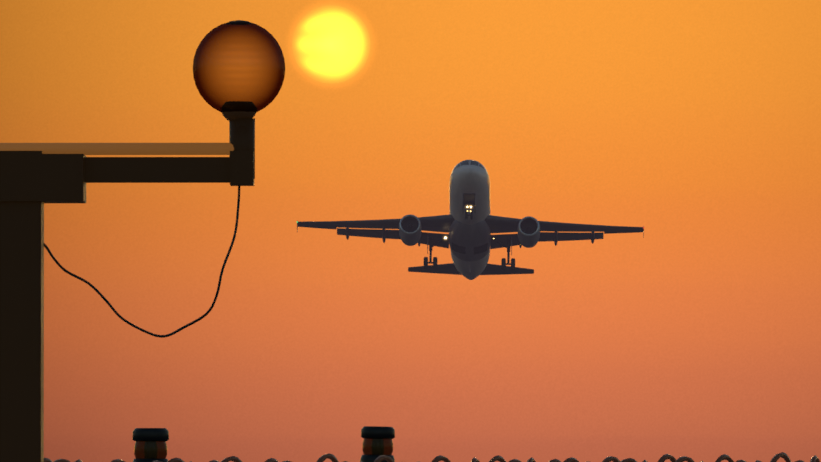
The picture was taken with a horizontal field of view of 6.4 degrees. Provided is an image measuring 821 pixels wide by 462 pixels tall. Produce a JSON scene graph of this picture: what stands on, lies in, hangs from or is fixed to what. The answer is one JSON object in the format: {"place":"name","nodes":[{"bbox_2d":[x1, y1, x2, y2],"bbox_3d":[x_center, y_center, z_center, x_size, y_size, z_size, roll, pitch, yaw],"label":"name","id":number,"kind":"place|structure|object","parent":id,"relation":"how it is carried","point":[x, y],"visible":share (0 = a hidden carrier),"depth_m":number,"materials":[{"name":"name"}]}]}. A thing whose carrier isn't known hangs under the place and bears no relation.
{"place":"outdoors","nodes":[
{"label":"outdoors","id":0,"kind":"place"},
{"bbox_2d":[0,118,254,461],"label":"lamp post","id":1,"kind":"object","parent":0,"point":[34,177],"visible":0.98,"depth_m":21.63,"materials":[{"name":"black metal"}]},
{"bbox_2d":[44,186,239,337],"bbox_3d":[-0.811,-0.009,21.725,0.651,0.653,0.074,0,-2,1],"label":"cable","id":2,"kind":"object","parent":1,"relation":"hanging from","point":[133,325],"visible":0.77,"depth_m":21.71,"materials":[{"name":"black rubber"}]},
{"bbox_2d":[193,20,284,120],"bbox_3d":[-0.510,-0.478,21.705,0.276,0.299,0.273,0,-2,1],"label":"lamp globe","id":3,"kind":"object","parent":1,"relation":"on","point":[231,102],"visible":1,"depth_m":21.62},
{"bbox_2d":[132,428,168,461],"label":"approach lamp","id":4,"kind":"object","parent":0,"point":[150,445],"visible":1,"depth_m":44.86,"materials":[{"name":"black"}]},
{"bbox_2d":[360,426,394,461],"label":"approach lamp","id":5,"kind":"object","parent":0,"point":[377,442],"visible":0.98,"depth_m":46.34,"materials":[{"name":"black"}]},
{"bbox_2d":[0,0,820,461],"label":"sky","id":6,"kind":"structure","parent":0,"point":[696,124],"materials":[{"name":"orange"}]},
{"bbox_2d":[44,452,819,461],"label":"razor wire","id":7,"kind":"object","parent":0,"point":[663,458],"visible":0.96,"depth_m":39.91,"materials":[{"name":"grey metal"}]},
{"bbox_2d":[297,160,643,279],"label":"airplane","id":8,"kind":"object","parent":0,"point":[469,224],"visible":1,"depth_m":710.65,"materials":[{"name":"white paint"}]}
]}

